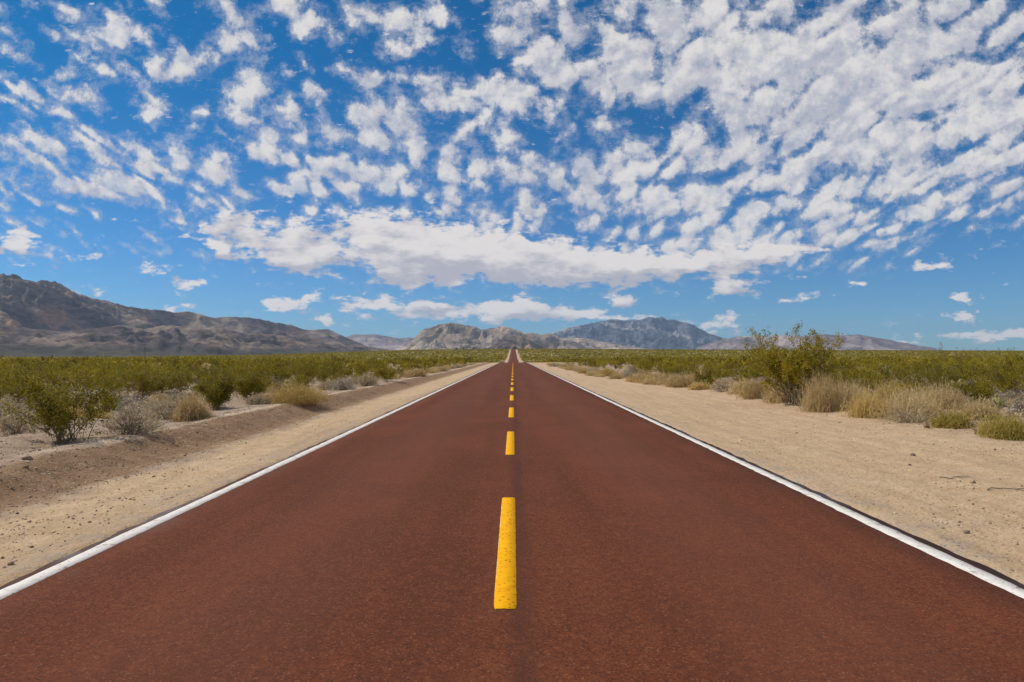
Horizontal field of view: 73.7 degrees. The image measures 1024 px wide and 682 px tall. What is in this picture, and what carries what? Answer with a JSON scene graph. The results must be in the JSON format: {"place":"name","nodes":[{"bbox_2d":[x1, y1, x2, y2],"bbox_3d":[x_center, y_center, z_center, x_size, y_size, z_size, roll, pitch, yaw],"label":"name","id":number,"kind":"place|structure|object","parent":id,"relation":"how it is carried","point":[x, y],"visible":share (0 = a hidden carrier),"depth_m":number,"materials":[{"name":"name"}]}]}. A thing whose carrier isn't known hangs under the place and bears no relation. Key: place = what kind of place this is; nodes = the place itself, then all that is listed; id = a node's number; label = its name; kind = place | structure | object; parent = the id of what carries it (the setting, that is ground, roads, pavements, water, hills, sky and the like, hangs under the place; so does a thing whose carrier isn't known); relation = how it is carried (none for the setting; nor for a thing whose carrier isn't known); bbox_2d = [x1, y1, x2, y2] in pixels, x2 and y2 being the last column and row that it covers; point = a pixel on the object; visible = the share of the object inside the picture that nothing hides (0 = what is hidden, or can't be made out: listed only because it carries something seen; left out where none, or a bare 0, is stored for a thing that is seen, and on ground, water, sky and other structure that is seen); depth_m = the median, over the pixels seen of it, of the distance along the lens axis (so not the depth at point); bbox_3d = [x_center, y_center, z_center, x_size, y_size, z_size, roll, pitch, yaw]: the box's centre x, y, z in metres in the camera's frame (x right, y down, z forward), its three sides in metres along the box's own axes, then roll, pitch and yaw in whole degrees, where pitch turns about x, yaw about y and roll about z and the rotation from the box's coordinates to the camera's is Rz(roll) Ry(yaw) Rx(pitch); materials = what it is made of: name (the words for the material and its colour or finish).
{"place":"outdoors","nodes":[
{"label":"outdoors","id":0,"kind":"place"},
{"bbox_2d":[0,273,364,345],"bbox_3d":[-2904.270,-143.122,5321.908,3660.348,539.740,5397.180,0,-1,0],"label":"mountain","id":1,"kind":"structure","parent":0,"point":[48,305],"depth_m":4586.22,"materials":[{"name":"grey stone"}]},
{"bbox_2d":[0,324,387,356],"bbox_3d":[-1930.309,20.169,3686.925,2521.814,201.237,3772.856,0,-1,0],"label":"foothill","id":2,"kind":"structure","parent":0,"point":[120,341],"depth_m":3130.31,"materials":[{"name":"grey stone"}]},
{"bbox_2d":[346,334,413,349],"bbox_3d":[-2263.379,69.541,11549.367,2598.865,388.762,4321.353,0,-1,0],"label":"distant hill","id":3,"kind":"structure","parent":0,"point":[381,341],"depth_m":11486.80,"materials":[{"name":"grey stone"}]},
{"bbox_2d":[397,322,591,349],"bbox_3d":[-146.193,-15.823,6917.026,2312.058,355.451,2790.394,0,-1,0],"label":"tan hill","id":4,"kind":"structure","parent":0,"point":[450,335],"depth_m":6893.40,"materials":[{"name":"grey stone"}]},
{"bbox_2d":[0,349,1023,681],"bbox_3d":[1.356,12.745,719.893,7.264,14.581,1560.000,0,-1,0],"label":"road","id":5,"kind":"structure","parent":0,"point":[512,519],"depth_m":4.94,"materials":[{"name":"brown asphalt"}]},
{"bbox_2d":[0,349,1023,586],"bbox_3d":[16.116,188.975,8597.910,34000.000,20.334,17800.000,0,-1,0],"label":"ground","id":6,"kind":"structure","parent":0,"point":[869,481],"depth_m":10.62,"materials":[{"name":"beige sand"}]},
{"bbox_2d":[1,394,26,408],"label":"grey shrub","id":7,"kind":"object","parent":6,"relation":"on","point":[8,399],"visible":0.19,"depth_m":18.60,"materials":[{"name":"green plant"}]},
{"bbox_2d":[0,401,36,420],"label":"grey shrub","id":8,"kind":"object","parent":6,"relation":"on","point":[17,412],"visible":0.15,"depth_m":15.22,"materials":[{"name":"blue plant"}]},
{"bbox_2d":[0,411,41,434],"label":"grey shrub","id":9,"kind":"object","parent":6,"relation":"on","point":[16,429],"visible":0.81,"depth_m":12.98,"materials":[{"name":"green plant"}]},
{"bbox_2d":[0,404,42,428],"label":"grey shrub","id":10,"kind":"object","parent":6,"relation":"on","point":[24,407],"visible":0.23,"depth_m":13.72,"materials":[{"name":"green plant"}]},
{"bbox_2d":[0,363,59,406],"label":"creosote bush","id":11,"kind":"object","parent":6,"relation":"on","point":[11,392],"visible":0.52,"depth_m":19.55,"materials":[{"name":"green plant"}]},
{"bbox_2d":[2,359,60,380],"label":"creosote bush","id":12,"kind":"object","parent":6,"relation":"on","point":[27,368],"visible":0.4,"depth_m":34.80,"materials":[{"name":"green plant"}]},
{"bbox_2d":[37,358,72,377],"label":"creosote bush","id":13,"kind":"object","parent":6,"relation":"on","point":[63,366],"visible":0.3,"depth_m":49.27,"materials":[{"name":"green plant"}]},
{"bbox_2d":[0,370,125,443],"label":"creosote bush","id":14,"kind":"object","parent":6,"relation":"on","point":[53,415],"visible":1,"depth_m":11.76,"materials":[{"name":"green plant"}]},
{"bbox_2d":[50,360,111,393],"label":"creosote bush","id":15,"kind":"object","parent":6,"relation":"on","point":[100,370],"visible":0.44,"depth_m":26.06,"materials":[{"name":"green plant"}]},
{"bbox_2d":[55,364,114,385],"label":"creosote bush","id":16,"kind":"object","parent":6,"relation":"on","point":[84,373],"visible":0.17,"depth_m":32.34,"materials":[{"name":"green plant"}]},
{"bbox_2d":[74,410,111,418],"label":"dry bush","id":17,"kind":"object","parent":6,"relation":"on","point":[107,415],"visible":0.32,"depth_m":16.25,"materials":[{"name":"plant"}]},
{"bbox_2d":[82,358,126,393],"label":"creosote bush","id":18,"kind":"object","parent":6,"relation":"on","point":[97,377],"visible":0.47,"depth_m":24.15,"materials":[{"name":"green plant"}]},
{"bbox_2d":[91,388,134,409],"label":"grey shrub","id":19,"kind":"object","parent":6,"relation":"on","point":[125,402],"visible":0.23,"depth_m":18.74,"materials":[{"name":"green plant"}]},
{"bbox_2d":[110,394,154,412],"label":"grey shrub","id":20,"kind":"object","parent":6,"relation":"on","point":[127,400],"visible":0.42,"depth_m":17.51,"materials":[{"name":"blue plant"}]},
{"bbox_2d":[92,396,173,435],"bbox_3d":[-6.903,1.365,12.419,1.115,0.725,1.181,-1,-1,28],"label":"grey shrub","id":21,"kind":"object","parent":6,"relation":"on","point":[135,426],"visible":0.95,"depth_m":12.33,"materials":[{"name":"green plant"}]},
{"bbox_2d":[100,364,175,399],"bbox_3d":[-12.396,1.413,22.854,2.342,1.285,1.682,0,-1,-16],"label":"creosote bush","id":22,"kind":"object","parent":6,"relation":"on","point":[151,386],"visible":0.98,"depth_m":22.71,"materials":[{"name":"green plant"}]},
{"bbox_2d":[140,391,178,408],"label":"dry bush","id":23,"kind":"object","parent":6,"relation":"on","point":[158,397],"visible":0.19,"depth_m":19.89,"materials":[{"name":"plant"}]},
{"bbox_2d":[140,397,180,419],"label":"grey shrub","id":24,"kind":"object","parent":6,"relation":"on","point":[165,416],"visible":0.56,"depth_m":16.00,"materials":[{"name":"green plant"}]},
{"bbox_2d":[143,364,185,392],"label":"creosote bush","id":25,"kind":"object","parent":6,"relation":"on","point":[161,374],"visible":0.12,"depth_m":27.60,"materials":[{"name":"green plant"}]},
{"bbox_2d":[150,359,188,389],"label":"creosote bush","id":26,"kind":"object","parent":6,"relation":"on","point":[175,368],"visible":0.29,"depth_m":30.69,"materials":[{"name":"green plant"}]},
{"bbox_2d":[146,366,201,394],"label":"creosote bush","id":27,"kind":"object","parent":6,"relation":"on","point":[178,380],"visible":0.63,"depth_m":25.46,"materials":[{"name":"green plant"}]},
{"bbox_2d":[166,388,190,402],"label":"grey shrub","id":28,"kind":"object","parent":6,"relation":"on","point":[176,392],"visible":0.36,"depth_m":22.11,"materials":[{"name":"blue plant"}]},
{"bbox_2d":[160,357,198,373],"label":"creosote bush","id":29,"kind":"object","parent":6,"relation":"on","point":[175,362],"visible":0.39,"depth_m":43.75,"materials":[{"name":"green plant"}]},
{"bbox_2d":[163,390,214,421],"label":"dry bush","id":30,"kind":"object","parent":6,"relation":"on","point":[191,409],"visible":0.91,"depth_m":15.53,"materials":[{"name":"plant"}]},
{"bbox_2d":[193,369,223,386],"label":"creosote bush","id":31,"kind":"object","parent":6,"relation":"on","point":[202,377],"visible":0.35,"depth_m":29.52,"materials":[{"name":"green plant"}]},
{"bbox_2d":[196,359,231,384],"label":"creosote bush","id":32,"kind":"object","parent":6,"relation":"on","point":[200,372],"visible":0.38,"depth_m":34.99,"materials":[{"name":"green plant"}]},
{"bbox_2d":[193,367,238,409],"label":"creosote bush","id":33,"kind":"object","parent":6,"relation":"on","point":[218,393],"visible":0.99,"depth_m":18.64,"materials":[{"name":"green plant"}]},
{"bbox_2d":[229,370,272,399],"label":"creosote bush","id":34,"kind":"object","parent":6,"relation":"on","point":[245,386],"visible":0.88,"depth_m":22.72,"materials":[{"name":"green plant"}]},
{"bbox_2d":[243,391,275,405],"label":"grey shrub","id":35,"kind":"object","parent":6,"relation":"on","point":[256,400],"visible":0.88,"depth_m":19.80,"materials":[{"name":"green plant"}]},
{"bbox_2d":[247,357,295,385],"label":"creosote bush","id":36,"kind":"object","parent":6,"relation":"on","point":[264,367],"visible":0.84,"depth_m":32.05,"materials":[{"name":"green plant"}]},
{"bbox_2d":[281,372,312,384],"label":"creosote bush","id":37,"kind":"object","parent":6,"relation":"on","point":[298,378],"visible":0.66,"depth_m":30.61,"materials":[{"name":"green plant"}]},
{"bbox_2d":[261,376,332,405],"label":"dry bush","id":38,"kind":"object","parent":6,"relation":"on","point":[296,396],"visible":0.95,"depth_m":20.39,"materials":[{"name":"plant"}]},
{"bbox_2d":[292,365,314,382],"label":"creosote bush","id":39,"kind":"object","parent":6,"relation":"on","point":[304,373],"visible":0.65,"depth_m":34.88,"materials":[{"name":"green plant"}]},
{"bbox_2d":[293,354,321,372],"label":"creosote bush","id":40,"kind":"object","parent":6,"relation":"on","point":[310,358],"visible":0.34,"depth_m":48.54,"materials":[{"name":"green plant"}]},
{"bbox_2d":[293,361,330,382],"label":"creosote bush","id":41,"kind":"object","parent":6,"relation":"on","point":[313,367],"visible":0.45,"depth_m":38.37,"materials":[{"name":"green plant"}]},
{"bbox_2d":[314,368,342,383],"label":"creosote bush","id":42,"kind":"object","parent":6,"relation":"on","point":[323,379],"visible":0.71,"depth_m":33.41,"materials":[{"name":"green plant"}]},
{"bbox_2d":[320,355,348,376],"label":"creosote bush","id":43,"kind":"object","parent":6,"relation":"on","point":[332,368],"visible":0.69,"depth_m":40.41,"materials":[{"name":"green plant"}]},
{"bbox_2d":[327,377,356,390],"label":"grey shrub","id":44,"kind":"object","parent":6,"relation":"on","point":[348,386],"visible":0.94,"depth_m":28.91,"materials":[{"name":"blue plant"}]},
{"bbox_2d":[351,355,377,374],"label":"creosote bush","id":45,"kind":"object","parent":6,"relation":"on","point":[359,367],"visible":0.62,"depth_m":47.79,"materials":[{"name":"green plant"}]},
{"bbox_2d":[353,370,379,386],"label":"grey shrub","id":46,"kind":"object","parent":6,"relation":"on","point":[366,382],"visible":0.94,"depth_m":33.19,"materials":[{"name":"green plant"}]},
{"bbox_2d":[371,363,400,381],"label":"creosote bush","id":47,"kind":"object","parent":6,"relation":"on","point":[385,372],"visible":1,"depth_m":38.33,"materials":[{"name":"green plant"}]},
{"bbox_2d":[404,367,428,377],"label":"dry bush","id":48,"kind":"object","parent":6,"relation":"on","point":[414,373],"visible":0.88,"depth_m":49.26,"materials":[{"name":"plant"}]},
{"bbox_2d":[0,348,1023,372],"bbox_3d":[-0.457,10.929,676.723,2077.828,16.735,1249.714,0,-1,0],"label":"desert scrub","id":49,"kind":"object","parent":6,"relation":"on","point":[407,362],"visible":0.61,"depth_m":473.64,"materials":[{"name":"green plant"}]},
{"bbox_2d":[594,366,618,375],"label":"dry bush","id":50,"kind":"object","parent":6,"relation":"on","point":[607,371],"visible":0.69,"depth_m":55.17,"materials":[{"name":"plant"}]},
{"bbox_2d":[622,362,640,376],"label":"grey shrub","id":51,"kind":"object","parent":6,"relation":"on","point":[632,369],"visible":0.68,"depth_m":49.23,"materials":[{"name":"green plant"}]},
{"bbox_2d":[625,371,650,382],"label":"dry bush","id":52,"kind":"object","parent":6,"relation":"on","point":[634,378],"visible":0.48,"depth_m":42.59,"materials":[{"name":"plant"}]},
{"bbox_2d":[625,357,657,371],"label":"creosote bush","id":53,"kind":"object","parent":6,"relation":"on","point":[645,363],"visible":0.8,"depth_m":52.42,"materials":[{"name":"green plant"}]},
{"bbox_2d":[640,374,659,384],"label":"dry bush","id":54,"kind":"object","parent":6,"relation":"on","point":[647,381],"visible":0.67,"depth_m":39.08,"materials":[{"name":"plant"}]},
{"bbox_2d":[644,371,673,379],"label":"dry bush","id":55,"kind":"object","parent":6,"relation":"on","point":[661,375],"visible":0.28,"depth_m":42.29,"materials":[{"name":"plant"}]},
{"bbox_2d":[650,359,678,375],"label":"creosote bush","id":56,"kind":"object","parent":6,"relation":"on","point":[661,369],"visible":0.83,"depth_m":47.09,"materials":[{"name":"green plant"}]},
{"bbox_2d":[662,369,696,387],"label":"dry bush","id":57,"kind":"object","parent":6,"relation":"on","point":[681,380],"visible":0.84,"depth_m":35.49,"materials":[{"name":"plant"}]},
{"bbox_2d":[687,379,712,389],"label":"dry bush","id":58,"kind":"object","parent":6,"relation":"on","point":[700,386],"visible":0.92,"depth_m":32.51,"materials":[{"name":"plant"}]},
{"bbox_2d":[689,366,720,383],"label":"creosote bush","id":59,"kind":"object","parent":6,"relation":"on","point":[709,377],"visible":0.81,"depth_m":33.72,"materials":[{"name":"green plant"}]},
{"bbox_2d":[711,363,730,380],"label":"creosote bush","id":60,"kind":"object","parent":6,"relation":"on","point":[723,373],"visible":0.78,"depth_m":40.80,"materials":[{"name":"green plant"}]},
{"bbox_2d":[709,377,733,391],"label":"grey shrub","id":61,"kind":"object","parent":6,"relation":"on","point":[718,384],"visible":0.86,"depth_m":30.36,"materials":[{"name":"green plant"}]},
{"bbox_2d":[722,360,739,375],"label":"creosote bush","id":62,"kind":"object","parent":6,"relation":"on","point":[736,367],"visible":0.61,"depth_m":51.14,"materials":[{"name":"green plant"}]},
{"bbox_2d":[716,375,758,394],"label":"dry bush","id":63,"kind":"object","parent":6,"relation":"on","point":[731,387],"visible":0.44,"depth_m":28.15,"materials":[{"name":"plant"}]},
{"bbox_2d":[726,365,751,381],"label":"creosote bush","id":64,"kind":"object","parent":6,"relation":"on","point":[743,371],"visible":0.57,"depth_m":37.45,"materials":[{"name":"green plant"}]},
{"bbox_2d":[731,373,757,382],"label":"creosote bush","id":65,"kind":"object","parent":6,"relation":"on","point":[745,377],"visible":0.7,"depth_m":35.12,"materials":[{"name":"green plant"}]},
{"bbox_2d":[733,376,781,399],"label":"dry bush","id":66,"kind":"object","parent":6,"relation":"on","point":[756,391],"visible":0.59,"depth_m":25.55,"materials":[{"name":"plant"}]},
{"bbox_2d":[761,382,806,403],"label":"dry bush","id":67,"kind":"object","parent":6,"relation":"on","point":[773,397],"visible":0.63,"depth_m":23.27,"materials":[{"name":"plant"}]},
{"bbox_2d":[740,320,854,405],"bbox_3d":[9.314,0.749,22.111,3.251,2.816,3.173,0,-1,3],"label":"creosote bush","id":68,"kind":"object","parent":6,"relation":"on","point":[772,360],"visible":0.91,"depth_m":21.94,"materials":[{"name":"green plant"}]},
{"bbox_2d":[787,364,864,412],"bbox_3d":[9.248,1.318,20.046,2.077,1.499,2.283,-1,-1,30],"label":"dry bush","id":69,"kind":"object","parent":6,"relation":"on","point":[827,398],"visible":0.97,"depth_m":19.65,"materials":[{"name":"plant"}]},
{"bbox_2d":[833,370,869,393],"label":"creosote bush","id":70,"kind":"object","parent":6,"relation":"on","point":[853,376],"visible":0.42,"depth_m":25.73,"materials":[{"name":"green plant"}]},
{"bbox_2d":[833,377,872,408],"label":"dry bush","id":71,"kind":"object","parent":6,"relation":"on","point":[856,388],"visible":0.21,"depth_m":20.26,"materials":[{"name":"plant"}]},
{"bbox_2d":[837,384,895,418],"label":"dry bush","id":72,"kind":"object","parent":6,"relation":"on","point":[858,412],"visible":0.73,"depth_m":17.68,"materials":[{"name":"plant"}]},
{"bbox_2d":[855,374,879,392],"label":"creosote bush","id":73,"kind":"object","parent":6,"relation":"on","point":[870,384],"visible":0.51,"depth_m":27.93,"materials":[{"name":"green plant"}]},
{"bbox_2d":[854,366,886,386],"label":"creosote bush","id":74,"kind":"object","parent":6,"relation":"on","point":[874,378],"visible":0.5,"depth_m":30.46,"materials":[{"name":"green plant"}]},
{"bbox_2d":[863,362,902,386],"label":"creosote bush","id":75,"kind":"object","parent":6,"relation":"on","point":[882,371],"visible":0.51,"depth_m":32.12,"materials":[{"name":"green plant"}]},
{"bbox_2d":[859,371,922,405],"bbox_3d":[10.507,1.361,19.099,1.892,1.179,1.828,0,-1,21],"label":"dry bush","id":76,"kind":"object","parent":6,"relation":"on","point":[883,390],"visible":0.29,"depth_m":18.87,"materials":[{"name":"plant"}]},
{"bbox_2d":[872,401,937,423],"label":"dead bush","id":77,"kind":"object","parent":6,"relation":"on","point":[905,418],"visible":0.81,"depth_m":16.24,"materials":[{"name":"grey plant"}]},
{"bbox_2d":[859,379,969,420],"bbox_3d":[10.174,1.478,17.122,2.684,1.070,2.510,1,-2,-36],"label":"dry bush","id":78,"kind":"object","parent":6,"relation":"on","point":[933,406],"visible":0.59,"depth_m":17.02,"materials":[{"name":"plant"}]},
{"bbox_2d":[904,381,926,395],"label":"creosote bush","id":79,"kind":"object","parent":6,"relation":"on","point":[913,385],"visible":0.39,"depth_m":24.73,"materials":[{"name":"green plant"}]},
{"bbox_2d":[889,356,977,390],"bbox_3d":[16.099,1.317,26.477,2.610,1.658,3.267,0,-1,-1],"label":"creosote bush","id":80,"kind":"object","parent":6,"relation":"on","point":[939,374],"visible":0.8,"depth_m":26.14,"materials":[{"name":"green plant"}]},
{"bbox_2d":[912,353,958,378],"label":"creosote bush","id":81,"kind":"object","parent":6,"relation":"on","point":[950,361],"visible":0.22,"depth_m":37.58,"materials":[{"name":"green plant"}]},
{"bbox_2d":[910,376,977,409],"bbox_3d":[12.151,1.469,19.309,1.912,1.048,1.644,0,-1,21],"label":"dry bush","id":82,"kind":"object","parent":6,"relation":"on","point":[954,397],"visible":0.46,"depth_m":18.99,"materials":[{"name":"plant"}]},
{"bbox_2d":[924,365,963,387],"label":"creosote bush","id":83,"kind":"object","parent":6,"relation":"on","point":[954,371],"visible":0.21,"depth_m":30.03,"materials":[{"name":"green plant"}]},
{"bbox_2d":[927,407,977,428],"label":"dry grass","id":84,"kind":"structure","parent":6,"relation":"on","point":[948,421],"depth_m":14.80,"materials":[{"name":"yellow plant"}]},
{"bbox_2d":[934,343,970,360],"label":"creosote bush","id":85,"kind":"object","parent":6,"relation":"on","point":[955,355],"visible":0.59,"depth_m":70.59,"materials":[{"name":"green plant"}]},
{"bbox_2d":[943,372,1010,403],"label":"creosote bush","id":86,"kind":"object","parent":6,"relation":"on","point":[986,391],"visible":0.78,"depth_m":20.14,"materials":[{"name":"green plant"}]},
{"bbox_2d":[951,395,1009,419],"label":"dry bush","id":87,"kind":"object","parent":6,"relation":"on","point":[983,409],"visible":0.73,"depth_m":16.41,"materials":[{"name":"plant"}]},
{"bbox_2d":[966,355,1004,370],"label":"creosote bush","id":88,"kind":"object","parent":6,"relation":"on","point":[988,360],"visible":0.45,"depth_m":46.56,"materials":[{"name":"green plant"}]},
{"bbox_2d":[969,346,1021,361],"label":"creosote bush","id":89,"kind":"object","parent":6,"relation":"on","point":[1008,352],"visible":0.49,"depth_m":83.81,"materials":[{"name":"green plant"}]},
{"bbox_2d":[968,408,1023,440],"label":"dry grass","id":90,"kind":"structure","parent":6,"relation":"on","point":[1007,428],"depth_m":13.07,"materials":[{"name":"yellow plant"}]},
{"bbox_2d":[988,394,1004,410],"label":"cholla cactus","id":91,"kind":"object","parent":6,"relation":"on","point":[999,401],"visible":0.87,"depth_m":16.88,"materials":[{"name":"plant"}]},
{"bbox_2d":[974,355,1023,395],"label":"creosote bush","id":92,"kind":"object","parent":6,"relation":"on","point":[1012,381],"visible":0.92,"depth_m":24.68,"materials":[{"name":"green plant"}]},
{"bbox_2d":[990,388,1023,401],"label":"grey shrub","id":93,"kind":"object","parent":6,"relation":"on","point":[1016,395],"visible":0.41,"depth_m":21.14,"materials":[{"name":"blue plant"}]},
{"bbox_2d":[1000,396,1023,406],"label":"dry bush","id":94,"kind":"object","parent":6,"relation":"on","point":[1011,401],"visible":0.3,"depth_m":19.94,"materials":[{"name":"plant"}]},
{"bbox_2d":[1003,394,1023,414],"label":"grey shrub","id":95,"kind":"object","parent":6,"relation":"on","point":[1017,405],"visible":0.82,"depth_m":17.24,"materials":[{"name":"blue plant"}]},
{"bbox_2d":[0,0,1023,350],"label":"sky","id":96,"kind":"structure","parent":0,"point":[392,168],"materials":[{"name":"blue"}]},
{"bbox_2d":[486,336,546,348],"bbox_3d":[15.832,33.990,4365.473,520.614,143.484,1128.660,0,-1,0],"label":"dark knoll","id":97,"kind":"structure","parent":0,"point":[516,342],"depth_m":4411.67,"materials":[{"name":"grey stone"}]},
{"bbox_2d":[565,338,651,349],"bbox_3d":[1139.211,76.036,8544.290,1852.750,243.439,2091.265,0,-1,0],"label":"pale ridge","id":98,"kind":"structure","parent":0,"point":[593,344],"depth_m":8680.89,"materials":[{"name":"grey stone"}]},
{"bbox_2d":[552,317,726,349],"bbox_3d":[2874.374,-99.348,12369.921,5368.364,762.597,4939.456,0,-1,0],"label":"blue mountain","id":99,"kind":"structure","parent":0,"point":[655,333],"depth_m":12200.88,"materials":[{"name":"stone"}]},
{"bbox_2d":[696,334,936,349],"bbox_3d":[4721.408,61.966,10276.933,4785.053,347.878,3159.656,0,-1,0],"label":"ridge","id":100,"kind":"structure","parent":0,"point":[856,342],"depth_m":10283.94,"materials":[{"name":"grey stone"}]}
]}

